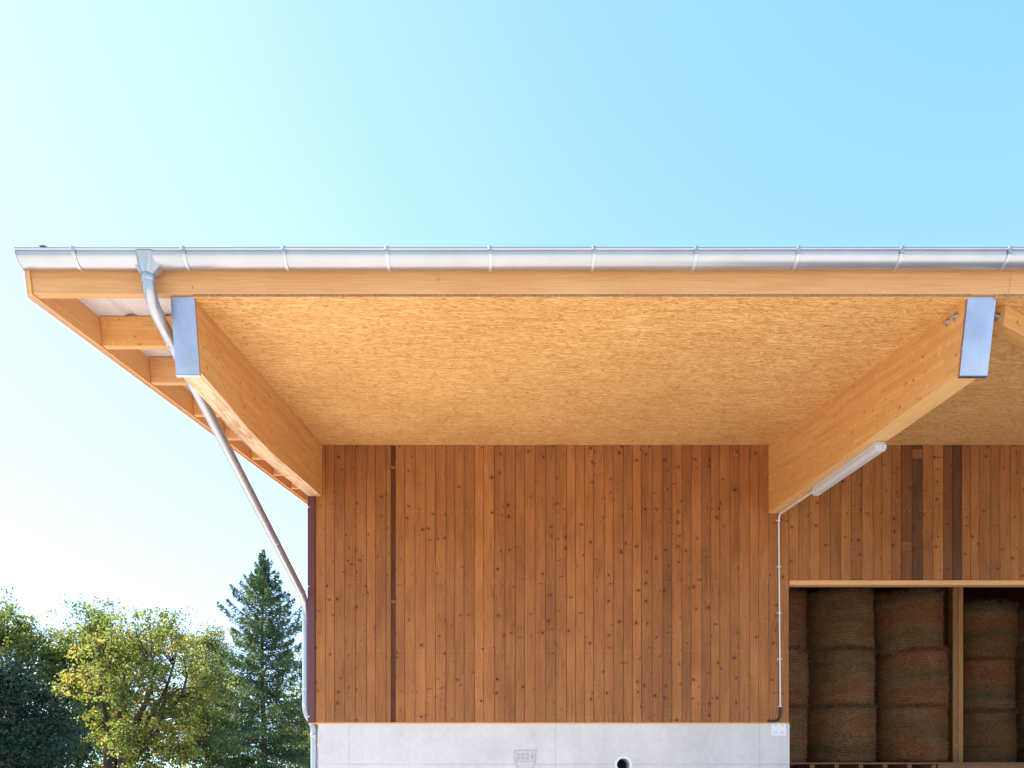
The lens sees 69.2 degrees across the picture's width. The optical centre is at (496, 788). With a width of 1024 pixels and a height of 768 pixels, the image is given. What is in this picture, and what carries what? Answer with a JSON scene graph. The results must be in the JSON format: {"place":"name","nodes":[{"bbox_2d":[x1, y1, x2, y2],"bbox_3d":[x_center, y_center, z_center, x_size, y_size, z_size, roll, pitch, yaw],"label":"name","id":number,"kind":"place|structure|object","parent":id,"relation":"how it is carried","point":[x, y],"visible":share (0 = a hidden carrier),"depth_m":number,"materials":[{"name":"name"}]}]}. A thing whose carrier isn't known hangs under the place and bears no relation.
{"place":"outdoors","nodes":[
{"label":"outdoors","id":0,"kind":"place"},
{"bbox_2d":[0,0,1023,767],"label":"sky","id":1,"kind":"structure","parent":0,"point":[124,123],"materials":[{"name":"blue"}]},
{"label":"yard","id":2,"kind":"structure","parent":0,"visible":0},
{"bbox_2d":[0,645,111,767],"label":"broadleaf tree","id":3,"kind":"object","parent":2,"relation":"on","point":[33,740],"visible":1,"depth_m":21.75,"materials":[{"name":"green plant"}]},
{"bbox_2d":[49,593,243,767],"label":"broadleaf tree","id":4,"kind":"object","parent":2,"relation":"on","point":[123,740],"visible":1,"depth_m":29.28,"materials":[{"name":"green plant"}]},
{"bbox_2d":[192,549,317,767],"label":"spruce tree","id":5,"kind":"object","parent":2,"relation":"on","point":[262,583],"visible":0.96,"depth_m":32.48,"materials":[{"name":"green plant"}]},
{"bbox_2d":[22,269,1023,767],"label":"barn","id":6,"kind":"structure","parent":2,"relation":"on","point":[546,509],"depth_m":9.98,"materials":[{"name":"wood"}]},
{"bbox_2d":[135,250,317,767],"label":"downpipe","id":7,"kind":"object","parent":6,"relation":"attached to","point":[149,269],"visible":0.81,"depth_m":7.36,"materials":[{"name":"metal"}]},
{"bbox_2d":[14,246,1023,270],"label":"gutter","id":8,"kind":"object","parent":6,"relation":"attached to","point":[592,258],"visible":1,"depth_m":5.53,"materials":[{"name":"metal"}]},
{"bbox_2d":[767,491,811,722],"bbox_3d":[3.730,-2.287,9.414,0.213,2.804,1.192,0,0,0],"label":"conduit","id":9,"kind":"object","parent":6,"relation":"attached to","point":[780,659],"visible":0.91,"depth_m":9.95,"materials":[{"name":"grey metal"}]},
{"bbox_2d":[789,701,809,766],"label":"hay bale","id":10,"kind":"object","parent":6,"relation":"on","point":[798,721],"visible":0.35,"depth_m":12.22},
{"bbox_2d":[789,645,810,710],"bbox_3d":[4.728,-1.834,12.739,1.248,1.111,1.237,1,0,12],"label":"hay bale","id":11,"kind":"object","parent":10,"relation":"on","point":[799,675],"visible":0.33,"depth_m":12.22},
{"bbox_2d":[789,587,808,650],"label":"hay bale","id":12,"kind":"object","parent":11,"relation":"on","point":[798,605],"visible":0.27,"depth_m":12.24},
{"bbox_2d":[806,700,878,766],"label":"hay bale","id":13,"kind":"object","parent":6,"relation":"on","point":[841,733],"visible":0.77,"depth_m":12.21},
{"bbox_2d":[808,644,877,710],"bbox_3d":[5.835,-1.837,12.686,1.212,1.108,1.241,0,-1,30],"label":"hay bale","id":14,"kind":"object","parent":13,"relation":"on","point":[837,676],"visible":0.73,"depth_m":12.19},
{"bbox_2d":[806,587,876,654],"bbox_3d":[5.826,-2.778,12.710,1.243,1.145,1.254,-1,-1,40],"label":"hay bale","id":15,"kind":"object","parent":14,"relation":"on","point":[840,618],"visible":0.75,"depth_m":12.23},
{"bbox_2d":[812,442,886,495],"bbox_3d":[3.800,-3.457,8.080,0.105,0.246,1.500,0,0,0],"label":"batten lamp","id":16,"kind":"object","parent":6,"relation":"attached to","point":[866,455],"visible":1,"depth_m":7.91,"materials":[{"name":"white plastic"}]},
{"bbox_2d":[875,701,951,766],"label":"hay bale","id":17,"kind":"object","parent":6,"relation":"on","point":[920,733],"visible":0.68,"depth_m":12.27},
{"bbox_2d":[874,644,951,709],"bbox_3d":[7.083,-1.828,12.748,1.252,1.117,1.277,1,0,-44],"label":"hay bale","id":18,"kind":"object","parent":17,"relation":"on","point":[914,678],"visible":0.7,"depth_m":12.25},
{"bbox_2d":[873,587,945,658],"bbox_3d":[7.004,-2.781,12.746,1.235,1.142,1.206,-1,1,26],"label":"hay bale","id":19,"kind":"object","parent":18,"relation":"on","point":[904,621],"visible":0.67,"depth_m":12.26},
{"bbox_2d":[963,707,1019,761],"bbox_3d":[8.983,-0.915,13.832,1.255,1.159,1.285,0,1,12],"label":"hay bale","id":20,"kind":"object","parent":6,"relation":"on","point":[990,736],"visible":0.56,"depth_m":13.30},
{"bbox_2d":[963,656,1017,711],"bbox_3d":[8.988,-1.877,13.860,1.274,1.144,1.285,0,0,30],"label":"hay bale","id":21,"kind":"object","parent":20,"relation":"on","point":[988,685],"visible":0.62,"depth_m":13.35},
{"bbox_2d":[963,597,1019,662],"bbox_3d":[8.973,-2.842,13.829,1.290,1.186,1.264,0,0,-37],"label":"hay bale","id":22,"kind":"object","parent":21,"relation":"on","point":[990,629],"visible":0.62,"depth_m":13.31},
{"bbox_2d":[1016,709,1023,761],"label":"hay bale","id":23,"kind":"object","parent":6,"relation":"on","point":[1020,739],"visible":0.27,"depth_m":13.76},
{"bbox_2d":[1015,661,1023,717],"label":"hay bale","id":24,"kind":"object","parent":23,"relation":"on","point":[1019,682],"visible":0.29,"depth_m":13.78},
{"bbox_2d":[1015,604,1023,664],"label":"hay bale","id":25,"kind":"object","parent":24,"relation":"on","point":[1020,641],"visible":0.2,"depth_m":13.75},
{"bbox_3d":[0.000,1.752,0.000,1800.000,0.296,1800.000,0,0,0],"label":"ground","id":26,"kind":"structure","parent":0,"visible":0},
{"bbox_2d":[0,586,82,767],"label":"broadleaf tree","id":27,"kind":"object","parent":26,"relation":"on","point":[22,635],"visible":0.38,"depth_m":33.31,"materials":[{"name":"green plant"}]},
{"bbox_2d":[17,595,149,767],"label":"broadleaf tree","id":28,"kind":"object","parent":26,"relation":"on","point":[90,628],"visible":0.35,"depth_m":34.07,"materials":[{"name":"green plant"}]},
{"bbox_2d":[147,618,268,767],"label":"broadleaf tree","id":29,"kind":"object","parent":26,"relation":"on","point":[210,642],"visible":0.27,"depth_m":39.21,"materials":[{"name":"green plant"}]},
{"bbox_2d":[260,646,317,767],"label":"broadleaf tree","id":30,"kind":"object","parent":26,"relation":"on","point":[302,733],"visible":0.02,"depth_m":43.28,"materials":[{"name":"green plant"}]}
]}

